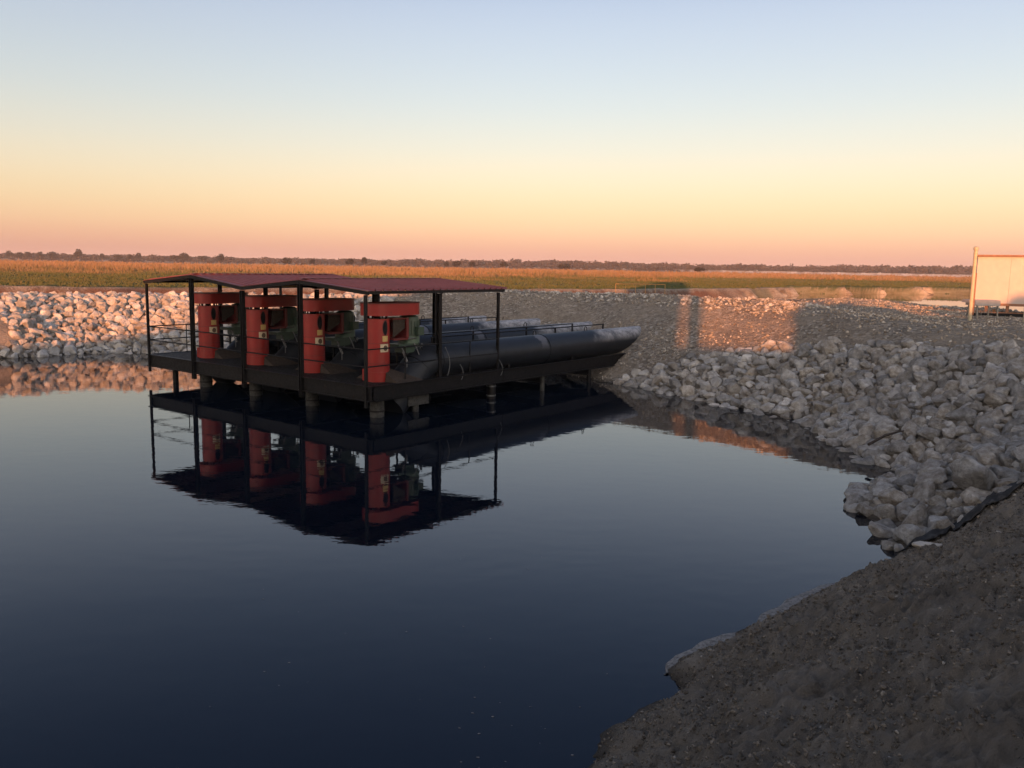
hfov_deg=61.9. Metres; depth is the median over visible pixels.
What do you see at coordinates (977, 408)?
boulder
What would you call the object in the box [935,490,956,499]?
boulder
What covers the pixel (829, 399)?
boulder
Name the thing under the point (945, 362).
boulder
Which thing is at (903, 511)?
boulder
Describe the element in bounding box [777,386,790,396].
boulder
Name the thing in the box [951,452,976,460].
boulder
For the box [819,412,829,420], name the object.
boulder
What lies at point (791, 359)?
boulder
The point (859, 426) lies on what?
boulder
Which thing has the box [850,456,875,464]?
boulder
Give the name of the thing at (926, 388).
boulder
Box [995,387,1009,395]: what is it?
boulder
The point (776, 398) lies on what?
boulder
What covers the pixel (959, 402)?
boulder
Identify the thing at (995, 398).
boulder
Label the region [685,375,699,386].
boulder
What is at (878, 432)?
boulder
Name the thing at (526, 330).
catwalk
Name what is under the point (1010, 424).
boulder
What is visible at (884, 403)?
boulder
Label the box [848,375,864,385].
boulder
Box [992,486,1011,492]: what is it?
boulder
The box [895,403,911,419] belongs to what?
boulder
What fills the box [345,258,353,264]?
tree
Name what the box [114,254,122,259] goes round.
tree
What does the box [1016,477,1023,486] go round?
boulder
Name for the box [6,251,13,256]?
tree
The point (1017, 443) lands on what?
boulder
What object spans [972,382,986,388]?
boulder
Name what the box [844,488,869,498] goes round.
boulder
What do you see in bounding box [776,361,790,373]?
boulder
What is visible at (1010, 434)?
boulder
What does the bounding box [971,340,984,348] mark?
boulder
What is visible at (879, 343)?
boulder
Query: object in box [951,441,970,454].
boulder
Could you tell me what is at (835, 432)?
boulder
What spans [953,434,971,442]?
boulder
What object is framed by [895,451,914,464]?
boulder
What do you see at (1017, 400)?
boulder
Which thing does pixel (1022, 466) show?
boulder
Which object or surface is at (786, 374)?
boulder
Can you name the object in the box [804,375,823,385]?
boulder
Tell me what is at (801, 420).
boulder
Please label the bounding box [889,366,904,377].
boulder
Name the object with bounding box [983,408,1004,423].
boulder
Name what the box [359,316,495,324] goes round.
catwalk
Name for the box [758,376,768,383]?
boulder
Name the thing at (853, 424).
boulder
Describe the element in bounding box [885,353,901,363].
boulder
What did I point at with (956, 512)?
boulder
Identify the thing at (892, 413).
boulder
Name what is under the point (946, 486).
boulder
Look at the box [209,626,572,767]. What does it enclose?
foam flecks
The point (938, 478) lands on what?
boulder
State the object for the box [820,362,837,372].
boulder
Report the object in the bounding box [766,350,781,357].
boulder
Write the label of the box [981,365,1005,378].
boulder
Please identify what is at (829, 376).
boulder
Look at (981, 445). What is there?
boulder
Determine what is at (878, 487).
boulder
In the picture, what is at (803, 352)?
boulder
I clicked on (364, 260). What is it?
tree
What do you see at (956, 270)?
woods
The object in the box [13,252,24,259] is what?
tree
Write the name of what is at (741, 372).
boulder
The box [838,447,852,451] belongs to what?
boulder
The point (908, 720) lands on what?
clods
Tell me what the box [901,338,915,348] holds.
boulder
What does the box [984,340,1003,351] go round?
boulder
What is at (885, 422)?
boulder
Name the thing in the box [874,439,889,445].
boulder
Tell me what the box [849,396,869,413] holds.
boulder
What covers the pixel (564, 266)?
tree
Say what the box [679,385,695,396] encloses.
boulder
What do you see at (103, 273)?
corn crop
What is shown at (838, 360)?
boulder
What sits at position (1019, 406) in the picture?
boulder
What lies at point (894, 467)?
boulder
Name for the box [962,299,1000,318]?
service stand
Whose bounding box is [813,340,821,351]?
boulder
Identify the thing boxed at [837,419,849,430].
boulder
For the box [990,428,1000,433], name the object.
boulder
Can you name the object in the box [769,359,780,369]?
boulder
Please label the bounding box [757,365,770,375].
boulder
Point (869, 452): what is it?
boulder
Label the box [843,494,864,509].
boulder
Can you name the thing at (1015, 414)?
boulder
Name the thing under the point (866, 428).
boulder
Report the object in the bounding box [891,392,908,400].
boulder
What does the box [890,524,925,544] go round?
boulder
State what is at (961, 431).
boulder
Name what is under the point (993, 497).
liner sheet
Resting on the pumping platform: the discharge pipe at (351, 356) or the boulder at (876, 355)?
the discharge pipe at (351, 356)
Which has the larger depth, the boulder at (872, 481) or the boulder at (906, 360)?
the boulder at (906, 360)
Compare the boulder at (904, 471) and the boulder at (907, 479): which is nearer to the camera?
the boulder at (907, 479)
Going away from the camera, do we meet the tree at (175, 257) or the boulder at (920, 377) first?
the boulder at (920, 377)
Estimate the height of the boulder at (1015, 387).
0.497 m
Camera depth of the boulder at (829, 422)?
24.25 m
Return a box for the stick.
[867,430,903,445]
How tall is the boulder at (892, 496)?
0.339 m
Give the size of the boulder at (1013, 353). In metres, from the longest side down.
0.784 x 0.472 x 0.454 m
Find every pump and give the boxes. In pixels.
[194,292,247,358]
[245,295,297,365]
[296,298,358,373]
[357,301,423,382]
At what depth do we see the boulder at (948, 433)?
19.86 m
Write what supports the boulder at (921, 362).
on the riprap
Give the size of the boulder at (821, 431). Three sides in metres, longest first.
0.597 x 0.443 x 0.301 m
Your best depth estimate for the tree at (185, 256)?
838.72 m
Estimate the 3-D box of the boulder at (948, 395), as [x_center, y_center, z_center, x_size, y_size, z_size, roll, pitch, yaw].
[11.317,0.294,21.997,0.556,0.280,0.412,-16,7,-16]
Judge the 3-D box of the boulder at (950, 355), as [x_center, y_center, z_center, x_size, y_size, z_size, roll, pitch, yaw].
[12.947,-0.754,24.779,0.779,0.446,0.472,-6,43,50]
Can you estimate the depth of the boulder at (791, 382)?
27.75 m
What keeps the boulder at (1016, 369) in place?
on the riprap
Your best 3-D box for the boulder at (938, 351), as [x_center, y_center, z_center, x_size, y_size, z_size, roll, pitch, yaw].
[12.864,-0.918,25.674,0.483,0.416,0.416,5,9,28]
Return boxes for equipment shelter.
[975,255,1023,313]
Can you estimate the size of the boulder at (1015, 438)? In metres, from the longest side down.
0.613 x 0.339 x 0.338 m
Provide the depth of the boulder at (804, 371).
28.14 m
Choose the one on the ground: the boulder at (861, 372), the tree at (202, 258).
the tree at (202, 258)
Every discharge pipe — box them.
[213,315,486,383]
[262,318,540,392]
[319,322,592,401]
[384,326,640,413]
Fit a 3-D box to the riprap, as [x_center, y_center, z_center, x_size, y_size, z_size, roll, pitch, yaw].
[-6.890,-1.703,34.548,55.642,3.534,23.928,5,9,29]
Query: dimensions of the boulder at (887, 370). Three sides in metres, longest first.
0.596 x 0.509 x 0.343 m
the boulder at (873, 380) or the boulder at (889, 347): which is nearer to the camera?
the boulder at (873, 380)
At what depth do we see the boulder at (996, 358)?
22.64 m
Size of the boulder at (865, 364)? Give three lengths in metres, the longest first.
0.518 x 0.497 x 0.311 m
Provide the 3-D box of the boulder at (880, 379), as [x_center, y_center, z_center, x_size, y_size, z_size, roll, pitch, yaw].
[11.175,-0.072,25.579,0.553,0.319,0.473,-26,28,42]
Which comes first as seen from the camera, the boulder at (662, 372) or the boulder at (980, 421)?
the boulder at (980, 421)
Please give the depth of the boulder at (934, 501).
14.91 m
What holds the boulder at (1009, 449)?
on the riprap
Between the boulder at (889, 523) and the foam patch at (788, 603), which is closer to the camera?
the foam patch at (788, 603)
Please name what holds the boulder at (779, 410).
on the riprap
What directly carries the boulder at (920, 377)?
on the riprap
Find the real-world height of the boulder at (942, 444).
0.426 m
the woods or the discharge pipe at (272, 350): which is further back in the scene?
the woods
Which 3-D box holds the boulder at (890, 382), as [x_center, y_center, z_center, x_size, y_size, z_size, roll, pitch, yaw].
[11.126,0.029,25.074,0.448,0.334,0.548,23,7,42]
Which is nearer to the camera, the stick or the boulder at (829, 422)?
the stick
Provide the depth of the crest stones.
39.05 m
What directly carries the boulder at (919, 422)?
on the riprap
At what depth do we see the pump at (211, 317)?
31.09 m
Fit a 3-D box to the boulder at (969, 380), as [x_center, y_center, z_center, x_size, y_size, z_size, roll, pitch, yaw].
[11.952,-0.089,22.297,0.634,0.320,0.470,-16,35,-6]
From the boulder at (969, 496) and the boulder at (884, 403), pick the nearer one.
the boulder at (969, 496)
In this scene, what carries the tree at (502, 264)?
on the ground
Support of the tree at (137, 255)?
on the ground
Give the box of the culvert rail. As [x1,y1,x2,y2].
[615,283,664,293]
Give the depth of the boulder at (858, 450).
21.10 m
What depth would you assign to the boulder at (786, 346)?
30.36 m
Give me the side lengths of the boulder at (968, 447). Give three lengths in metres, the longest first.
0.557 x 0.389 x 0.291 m
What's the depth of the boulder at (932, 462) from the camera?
17.09 m
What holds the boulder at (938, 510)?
on the riprap
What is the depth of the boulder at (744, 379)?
29.20 m
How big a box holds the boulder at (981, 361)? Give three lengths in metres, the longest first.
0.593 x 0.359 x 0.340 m
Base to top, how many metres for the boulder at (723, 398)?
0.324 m
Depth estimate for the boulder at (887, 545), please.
13.99 m
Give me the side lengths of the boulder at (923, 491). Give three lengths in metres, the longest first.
0.619 x 0.432 x 0.324 m
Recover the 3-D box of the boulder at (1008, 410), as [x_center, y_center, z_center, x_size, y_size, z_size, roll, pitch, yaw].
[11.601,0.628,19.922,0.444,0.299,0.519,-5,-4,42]
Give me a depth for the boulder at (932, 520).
14.13 m
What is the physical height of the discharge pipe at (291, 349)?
2.352 m
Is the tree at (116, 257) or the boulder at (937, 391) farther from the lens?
the tree at (116, 257)
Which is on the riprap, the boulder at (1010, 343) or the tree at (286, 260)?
the boulder at (1010, 343)
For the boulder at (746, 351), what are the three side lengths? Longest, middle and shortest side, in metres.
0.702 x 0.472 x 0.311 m
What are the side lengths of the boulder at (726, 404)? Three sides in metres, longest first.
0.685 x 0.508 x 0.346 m
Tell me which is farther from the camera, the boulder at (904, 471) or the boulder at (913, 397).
the boulder at (913, 397)
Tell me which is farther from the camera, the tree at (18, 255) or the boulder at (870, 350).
the tree at (18, 255)
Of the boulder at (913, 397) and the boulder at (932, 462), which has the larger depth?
the boulder at (913, 397)
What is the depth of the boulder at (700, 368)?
31.46 m
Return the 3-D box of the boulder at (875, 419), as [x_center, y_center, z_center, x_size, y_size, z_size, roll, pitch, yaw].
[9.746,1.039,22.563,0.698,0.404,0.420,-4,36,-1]
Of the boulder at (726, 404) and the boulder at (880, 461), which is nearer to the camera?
the boulder at (880, 461)
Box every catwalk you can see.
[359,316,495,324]
[419,323,603,342]
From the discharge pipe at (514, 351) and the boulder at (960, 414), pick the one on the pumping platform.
the discharge pipe at (514, 351)
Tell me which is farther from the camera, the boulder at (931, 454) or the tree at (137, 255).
the tree at (137, 255)
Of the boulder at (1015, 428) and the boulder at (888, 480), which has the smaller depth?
the boulder at (888, 480)
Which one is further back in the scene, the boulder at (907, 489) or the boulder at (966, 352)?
the boulder at (966, 352)
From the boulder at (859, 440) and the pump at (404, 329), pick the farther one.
the pump at (404, 329)
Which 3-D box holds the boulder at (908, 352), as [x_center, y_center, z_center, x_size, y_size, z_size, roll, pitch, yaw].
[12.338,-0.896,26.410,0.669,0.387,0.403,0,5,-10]
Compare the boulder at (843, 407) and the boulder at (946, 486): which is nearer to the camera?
the boulder at (946, 486)
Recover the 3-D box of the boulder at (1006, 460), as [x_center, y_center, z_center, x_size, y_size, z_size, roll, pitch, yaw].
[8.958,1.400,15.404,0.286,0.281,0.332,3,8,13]
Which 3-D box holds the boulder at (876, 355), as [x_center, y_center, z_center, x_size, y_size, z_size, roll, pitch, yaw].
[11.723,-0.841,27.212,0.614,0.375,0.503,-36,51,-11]
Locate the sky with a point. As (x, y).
(799, 133)
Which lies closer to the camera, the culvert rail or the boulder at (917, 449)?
the boulder at (917, 449)
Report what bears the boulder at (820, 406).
on the riprap
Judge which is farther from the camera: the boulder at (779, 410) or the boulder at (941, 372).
the boulder at (779, 410)
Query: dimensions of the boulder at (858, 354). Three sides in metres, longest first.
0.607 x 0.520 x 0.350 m
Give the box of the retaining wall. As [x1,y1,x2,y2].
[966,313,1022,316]
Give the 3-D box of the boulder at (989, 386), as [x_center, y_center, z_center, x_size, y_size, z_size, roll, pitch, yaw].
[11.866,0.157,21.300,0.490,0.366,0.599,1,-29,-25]
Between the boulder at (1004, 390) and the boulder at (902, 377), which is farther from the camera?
the boulder at (902, 377)
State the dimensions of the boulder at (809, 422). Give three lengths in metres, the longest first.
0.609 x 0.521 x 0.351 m
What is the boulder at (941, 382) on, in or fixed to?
on the riprap
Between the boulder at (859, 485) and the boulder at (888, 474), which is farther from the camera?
the boulder at (888, 474)
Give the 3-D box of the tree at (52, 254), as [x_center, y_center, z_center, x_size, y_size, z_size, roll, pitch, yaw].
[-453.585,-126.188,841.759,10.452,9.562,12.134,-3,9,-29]
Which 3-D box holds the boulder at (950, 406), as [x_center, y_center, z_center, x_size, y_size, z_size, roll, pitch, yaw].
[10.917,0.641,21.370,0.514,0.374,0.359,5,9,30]
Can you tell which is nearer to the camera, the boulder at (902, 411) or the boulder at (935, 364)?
the boulder at (902, 411)
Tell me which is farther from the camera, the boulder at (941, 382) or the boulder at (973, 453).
the boulder at (941, 382)
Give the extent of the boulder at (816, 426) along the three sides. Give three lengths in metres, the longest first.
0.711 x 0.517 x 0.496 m
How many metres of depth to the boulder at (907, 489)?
15.96 m
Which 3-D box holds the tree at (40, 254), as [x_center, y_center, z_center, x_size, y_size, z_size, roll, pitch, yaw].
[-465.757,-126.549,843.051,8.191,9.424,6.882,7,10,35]
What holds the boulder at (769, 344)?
on the riprap
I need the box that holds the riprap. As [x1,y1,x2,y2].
[0,290,1023,551]
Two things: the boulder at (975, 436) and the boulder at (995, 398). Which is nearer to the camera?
the boulder at (975, 436)
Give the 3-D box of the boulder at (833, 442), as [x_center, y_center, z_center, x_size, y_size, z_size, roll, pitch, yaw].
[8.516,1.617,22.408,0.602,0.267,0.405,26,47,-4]
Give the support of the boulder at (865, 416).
on the riprap
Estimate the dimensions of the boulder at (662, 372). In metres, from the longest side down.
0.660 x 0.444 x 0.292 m
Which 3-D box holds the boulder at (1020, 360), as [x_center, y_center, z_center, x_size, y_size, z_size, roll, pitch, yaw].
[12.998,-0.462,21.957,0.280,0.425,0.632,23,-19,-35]
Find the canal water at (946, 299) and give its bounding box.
[741,293,1023,311]
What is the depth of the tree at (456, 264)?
554.45 m
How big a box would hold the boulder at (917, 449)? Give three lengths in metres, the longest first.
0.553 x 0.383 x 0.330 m
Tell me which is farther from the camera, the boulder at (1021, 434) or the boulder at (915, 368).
the boulder at (915, 368)
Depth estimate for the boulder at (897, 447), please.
20.12 m
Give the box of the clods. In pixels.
[593,487,1023,767]
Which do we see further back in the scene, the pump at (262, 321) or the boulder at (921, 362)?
the pump at (262, 321)
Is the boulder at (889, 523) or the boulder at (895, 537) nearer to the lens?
the boulder at (895, 537)
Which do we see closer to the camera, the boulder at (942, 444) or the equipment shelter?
the boulder at (942, 444)
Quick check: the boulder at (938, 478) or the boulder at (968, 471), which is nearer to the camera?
the boulder at (968, 471)
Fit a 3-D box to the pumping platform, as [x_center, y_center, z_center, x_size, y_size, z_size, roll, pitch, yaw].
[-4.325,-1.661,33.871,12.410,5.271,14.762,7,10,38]
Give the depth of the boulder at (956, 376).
22.81 m
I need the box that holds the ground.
[0,258,1023,767]
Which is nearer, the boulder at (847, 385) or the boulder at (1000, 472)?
the boulder at (1000, 472)
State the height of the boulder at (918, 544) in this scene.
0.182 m
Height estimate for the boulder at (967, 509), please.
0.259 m
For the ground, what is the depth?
8.32 m
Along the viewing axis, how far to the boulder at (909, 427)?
20.60 m
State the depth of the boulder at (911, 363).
25.62 m
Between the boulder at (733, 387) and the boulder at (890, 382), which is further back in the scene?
the boulder at (733, 387)
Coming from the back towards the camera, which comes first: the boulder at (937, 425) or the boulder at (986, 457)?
the boulder at (937, 425)
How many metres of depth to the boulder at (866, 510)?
15.86 m
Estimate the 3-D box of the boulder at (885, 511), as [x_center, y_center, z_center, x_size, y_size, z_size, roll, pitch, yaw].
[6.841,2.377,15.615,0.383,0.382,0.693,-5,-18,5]
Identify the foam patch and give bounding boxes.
[664,632,735,674]
[758,582,835,621]
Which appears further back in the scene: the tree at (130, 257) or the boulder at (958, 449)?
the tree at (130, 257)
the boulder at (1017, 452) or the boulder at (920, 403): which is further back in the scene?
the boulder at (920, 403)
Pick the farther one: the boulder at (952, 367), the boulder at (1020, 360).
the boulder at (952, 367)
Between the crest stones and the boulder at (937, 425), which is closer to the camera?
the boulder at (937, 425)
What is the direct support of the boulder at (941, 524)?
on the riprap
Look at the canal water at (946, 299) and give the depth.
120.56 m
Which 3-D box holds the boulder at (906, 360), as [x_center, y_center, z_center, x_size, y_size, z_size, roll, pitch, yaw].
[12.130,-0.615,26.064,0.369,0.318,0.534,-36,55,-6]
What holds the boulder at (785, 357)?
on the riprap
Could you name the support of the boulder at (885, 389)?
on the riprap
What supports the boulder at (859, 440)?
on the riprap
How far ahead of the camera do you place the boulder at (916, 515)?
14.54 m
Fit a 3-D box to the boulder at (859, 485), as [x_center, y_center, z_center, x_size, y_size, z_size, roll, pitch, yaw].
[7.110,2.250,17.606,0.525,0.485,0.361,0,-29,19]
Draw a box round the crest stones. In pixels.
[13,289,849,312]
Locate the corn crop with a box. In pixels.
[0,259,971,293]
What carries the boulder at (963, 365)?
on the riprap
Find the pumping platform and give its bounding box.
[143,273,625,417]
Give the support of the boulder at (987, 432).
on the riprap
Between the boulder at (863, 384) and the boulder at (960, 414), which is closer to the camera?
the boulder at (960, 414)
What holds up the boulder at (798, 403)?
on the riprap
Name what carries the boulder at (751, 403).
on the riprap
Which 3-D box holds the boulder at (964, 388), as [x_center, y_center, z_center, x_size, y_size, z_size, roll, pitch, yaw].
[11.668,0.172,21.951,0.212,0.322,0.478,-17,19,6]
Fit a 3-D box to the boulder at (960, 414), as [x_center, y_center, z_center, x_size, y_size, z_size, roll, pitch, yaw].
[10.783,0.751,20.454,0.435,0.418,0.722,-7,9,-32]
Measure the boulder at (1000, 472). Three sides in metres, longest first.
0.569 x 0.383 x 0.252 m
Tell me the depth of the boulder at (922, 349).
26.36 m
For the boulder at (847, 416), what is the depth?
23.98 m
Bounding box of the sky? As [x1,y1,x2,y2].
[0,0,1023,272]
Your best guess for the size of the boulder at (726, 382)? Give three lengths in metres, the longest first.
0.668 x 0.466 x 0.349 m
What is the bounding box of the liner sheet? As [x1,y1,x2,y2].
[895,479,1023,552]
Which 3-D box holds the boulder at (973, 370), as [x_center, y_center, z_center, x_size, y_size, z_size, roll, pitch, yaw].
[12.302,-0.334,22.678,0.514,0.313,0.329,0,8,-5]
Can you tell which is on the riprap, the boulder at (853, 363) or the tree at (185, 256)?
the boulder at (853, 363)
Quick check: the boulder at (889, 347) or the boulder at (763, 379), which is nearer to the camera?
the boulder at (889, 347)
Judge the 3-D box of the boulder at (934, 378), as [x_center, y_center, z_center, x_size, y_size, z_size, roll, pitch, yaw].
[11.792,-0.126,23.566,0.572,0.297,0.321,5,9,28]
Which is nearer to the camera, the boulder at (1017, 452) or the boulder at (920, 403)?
the boulder at (1017, 452)
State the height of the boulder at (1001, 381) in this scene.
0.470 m
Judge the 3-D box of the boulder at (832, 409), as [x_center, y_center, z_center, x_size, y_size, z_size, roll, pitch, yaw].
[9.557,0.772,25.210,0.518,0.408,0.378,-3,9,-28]
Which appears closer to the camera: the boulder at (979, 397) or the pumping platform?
the boulder at (979, 397)
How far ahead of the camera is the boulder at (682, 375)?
31.51 m
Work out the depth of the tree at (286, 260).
553.12 m
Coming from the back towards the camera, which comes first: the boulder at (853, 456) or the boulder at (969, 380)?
the boulder at (969, 380)
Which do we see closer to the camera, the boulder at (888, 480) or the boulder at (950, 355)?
the boulder at (888, 480)
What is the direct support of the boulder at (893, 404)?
on the riprap
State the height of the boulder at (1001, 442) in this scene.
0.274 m
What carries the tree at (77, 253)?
on the ground
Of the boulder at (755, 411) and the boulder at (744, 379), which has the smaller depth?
the boulder at (755, 411)
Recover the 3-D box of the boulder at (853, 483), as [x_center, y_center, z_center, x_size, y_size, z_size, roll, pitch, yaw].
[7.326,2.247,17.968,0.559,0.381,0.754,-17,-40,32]
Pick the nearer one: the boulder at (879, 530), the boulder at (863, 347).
the boulder at (879, 530)
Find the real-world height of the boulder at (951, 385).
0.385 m
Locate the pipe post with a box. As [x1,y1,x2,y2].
[968,246,978,320]
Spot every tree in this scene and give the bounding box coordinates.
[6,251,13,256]
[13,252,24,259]
[36,252,44,257]
[46,251,57,260]
[73,249,81,259]
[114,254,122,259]
[127,254,133,259]
[134,252,141,258]
[170,255,180,259]
[178,252,189,260]
[198,256,207,262]
[216,253,224,260]
[282,257,291,263]
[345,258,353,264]
[361,257,366,265]
[452,260,460,266]
[500,262,507,266]
[558,264,569,269]
[694,267,704,271]
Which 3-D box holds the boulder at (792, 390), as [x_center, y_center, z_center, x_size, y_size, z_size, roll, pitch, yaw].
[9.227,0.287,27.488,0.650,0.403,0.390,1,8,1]
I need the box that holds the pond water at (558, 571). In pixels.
[0,353,897,767]
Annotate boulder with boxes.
[658,369,667,375]
[675,371,689,379]
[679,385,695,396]
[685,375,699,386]
[694,379,705,387]
[696,364,711,373]
[707,370,718,378]
[716,394,733,402]
[719,402,729,406]
[721,378,736,386]
[726,382,741,393]
[737,368,746,377]
[737,375,755,385]
[740,349,754,354]
[743,397,761,410]
[752,408,764,415]
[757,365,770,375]
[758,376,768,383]
[760,339,776,348]
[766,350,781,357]
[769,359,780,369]
[770,394,782,402]
[772,405,790,415]
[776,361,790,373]
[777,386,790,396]
[778,341,793,351]
[780,368,798,383]
[781,353,792,362]
[784,378,799,388]
[787,355,799,366]
[789,387,804,394]
[790,394,807,410]
[792,418,808,423]
[798,347,810,357]
[799,367,814,376]
[800,418,815,426]
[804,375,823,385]
[810,422,824,432]
[812,401,831,413]
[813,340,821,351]
[817,427,829,435]
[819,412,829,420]
[820,339,838,354]
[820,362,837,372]
[822,393,842,402]
[823,417,840,427]
[824,372,834,381]
[825,404,837,414]
[826,427,846,437]
[826,438,842,445]
[829,380,842,392]
[831,356,846,365]
[832,397,844,404]
[833,352,847,357]
[836,431,853,440]
[837,402,849,413]
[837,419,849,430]
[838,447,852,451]
[841,367,856,377]
[841,413,853,421]
[842,379,857,395]
[843,434,870,447]
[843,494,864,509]
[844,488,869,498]
[845,482,868,490]
[847,358,860,369]
[848,349,864,360]
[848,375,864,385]
[848,482,871,488]
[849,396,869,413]
[849,420,866,430]
[849,455,861,457]
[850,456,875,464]
[853,444,878,455]
[856,370,869,375]
[856,422,865,433]
[856,503,872,516]
[858,344,870,353]
[858,379,873,389]
[858,412,878,421]
[859,361,871,368]
[859,422,873,435]
[861,448,885,457]
[864,406,877,413]
[865,377,875,384]
[867,348,881,354]
[867,415,891,423]
[868,521,891,537]
[870,475,885,482]
[871,349,885,362]
[871,477,896,488]
[871,481,897,496]
[872,427,896,439]
[873,503,896,519]
[874,418,895,429]
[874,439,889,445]
[874,455,889,467]
[876,340,890,349]
[876,374,890,385]
[876,519,896,527]
[878,385,892,393]
[878,488,907,504]
[880,399,889,408]
[881,540,897,549]
[882,344,901,350]
[882,378,895,386]
[883,472,894,477]
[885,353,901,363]
[885,366,902,373]
[885,439,909,454]
[887,408,897,419]
[888,399,908,407]
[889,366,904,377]
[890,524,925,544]
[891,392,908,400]
[891,464,904,470]
[892,533,899,540]
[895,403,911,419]
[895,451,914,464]
[895,467,916,477]
[895,474,915,489]
[896,369,913,383]
[896,503,913,520]
[900,349,920,358]
[900,356,912,364]
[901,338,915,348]
[901,420,919,439]
[901,497,918,507]
[901,503,927,526]
[902,485,913,494]
[908,356,923,367]
[908,392,921,403]
[909,441,924,456]
[911,417,926,428]
[912,365,929,373]
[912,541,941,547]
[913,359,928,367]
[913,372,928,382]
[913,398,928,409]
[913,469,947,486]
[913,480,935,503]
[916,427,939,440]
[917,343,932,354]
[917,381,937,397]
[918,466,948,475]
[921,405,937,418]
[923,450,942,462]
[923,459,944,467]
[927,359,944,370]
[927,421,947,432]
[927,495,946,507]
[927,505,945,516]
[927,515,947,529]
[928,375,948,382]
[929,360,947,368]
[930,347,948,355]
[931,389,944,396]
[931,394,949,407]
[934,369,947,374]
[935,407,949,420]
[935,438,950,453]
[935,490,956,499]
[936,518,955,533]
[937,375,948,387]
[937,402,956,410]
[938,481,952,489]
[942,390,958,399]
[942,427,956,438]
[943,380,959,390]
[944,349,963,361]
[945,361,959,372]
[945,407,976,420]
[946,467,951,475]
[948,456,997,490]
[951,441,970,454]
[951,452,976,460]
[951,506,964,517]
[952,372,962,380]
[953,395,973,407]
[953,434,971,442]
[954,359,973,371]
[955,426,975,436]
[957,348,972,358]
[959,375,980,386]
[959,383,969,392]
[960,487,991,505]
[962,444,977,451]
[963,506,974,512]
[964,415,977,425]
[965,366,983,374]
[965,403,986,412]
[969,447,981,457]
[970,433,981,440]
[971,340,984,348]
[971,344,985,360]
[971,443,995,451]
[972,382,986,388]
[973,393,984,401]
[974,415,996,432]
[976,445,1002,458]
[976,448,1000,465]
[977,357,986,365]
[977,380,995,393]
[979,426,999,438]
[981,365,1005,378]
[981,435,998,446]
[983,391,1007,405]
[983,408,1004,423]
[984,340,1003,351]
[984,352,1007,365]
[989,465,1021,478]
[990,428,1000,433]
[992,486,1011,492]
[993,477,1017,487]
[994,449,1004,457]
[995,373,1019,387]
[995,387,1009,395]
[998,453,1016,467]
[999,438,1010,445]
[1001,405,1014,416]
[1001,416,1023,434]
[1002,338,1017,353]
[1003,346,1023,359]
[1004,357,1023,369]
[1005,439,1023,450]
[1005,446,1015,456]
[1006,430,1021,439]
[1007,378,1023,396]
[1008,361,1023,378]
[1010,435,1023,441]
[1011,426,1023,431]
[1011,444,1023,461]
[1012,396,1023,404]
[1012,410,1023,418]
[1014,401,1023,410]
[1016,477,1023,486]
[1018,429,1023,436]
[1020,460,1023,471]
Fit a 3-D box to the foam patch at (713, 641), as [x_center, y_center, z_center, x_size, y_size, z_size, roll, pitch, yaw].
[2.251,3.170,10.182,1.684,0.004,0.249,-6,11,-43]
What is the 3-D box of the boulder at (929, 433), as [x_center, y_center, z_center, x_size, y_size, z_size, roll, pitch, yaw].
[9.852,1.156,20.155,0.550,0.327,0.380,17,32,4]
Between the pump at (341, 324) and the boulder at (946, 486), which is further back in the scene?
the pump at (341, 324)
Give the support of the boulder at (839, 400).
on the riprap
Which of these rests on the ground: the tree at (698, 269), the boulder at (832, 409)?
the tree at (698, 269)
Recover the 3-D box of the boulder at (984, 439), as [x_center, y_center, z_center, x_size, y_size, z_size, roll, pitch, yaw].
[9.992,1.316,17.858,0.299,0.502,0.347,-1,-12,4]
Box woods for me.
[0,251,972,276]
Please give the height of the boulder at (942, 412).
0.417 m
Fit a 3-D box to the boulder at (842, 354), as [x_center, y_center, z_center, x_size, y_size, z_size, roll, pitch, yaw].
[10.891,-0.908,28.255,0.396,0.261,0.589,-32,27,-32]
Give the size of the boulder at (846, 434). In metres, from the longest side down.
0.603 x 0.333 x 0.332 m
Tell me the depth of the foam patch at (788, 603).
11.71 m
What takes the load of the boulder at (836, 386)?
on the riprap
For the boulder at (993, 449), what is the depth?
16.15 m
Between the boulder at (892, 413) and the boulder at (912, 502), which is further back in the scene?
the boulder at (892, 413)
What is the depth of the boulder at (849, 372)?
26.86 m
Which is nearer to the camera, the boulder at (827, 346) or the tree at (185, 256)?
the boulder at (827, 346)
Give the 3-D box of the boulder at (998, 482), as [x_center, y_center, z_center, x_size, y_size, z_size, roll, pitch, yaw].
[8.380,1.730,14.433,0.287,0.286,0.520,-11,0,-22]
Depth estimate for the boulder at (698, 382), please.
30.40 m
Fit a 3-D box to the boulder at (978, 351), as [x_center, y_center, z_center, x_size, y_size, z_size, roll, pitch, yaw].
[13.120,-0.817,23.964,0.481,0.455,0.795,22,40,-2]
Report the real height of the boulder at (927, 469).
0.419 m
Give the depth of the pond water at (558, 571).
13.15 m
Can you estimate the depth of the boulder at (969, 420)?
20.08 m
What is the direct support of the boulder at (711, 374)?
on the riprap
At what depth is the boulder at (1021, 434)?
17.39 m
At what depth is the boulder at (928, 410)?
21.42 m
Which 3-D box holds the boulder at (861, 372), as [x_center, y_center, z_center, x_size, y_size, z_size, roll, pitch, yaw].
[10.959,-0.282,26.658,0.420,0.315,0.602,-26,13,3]

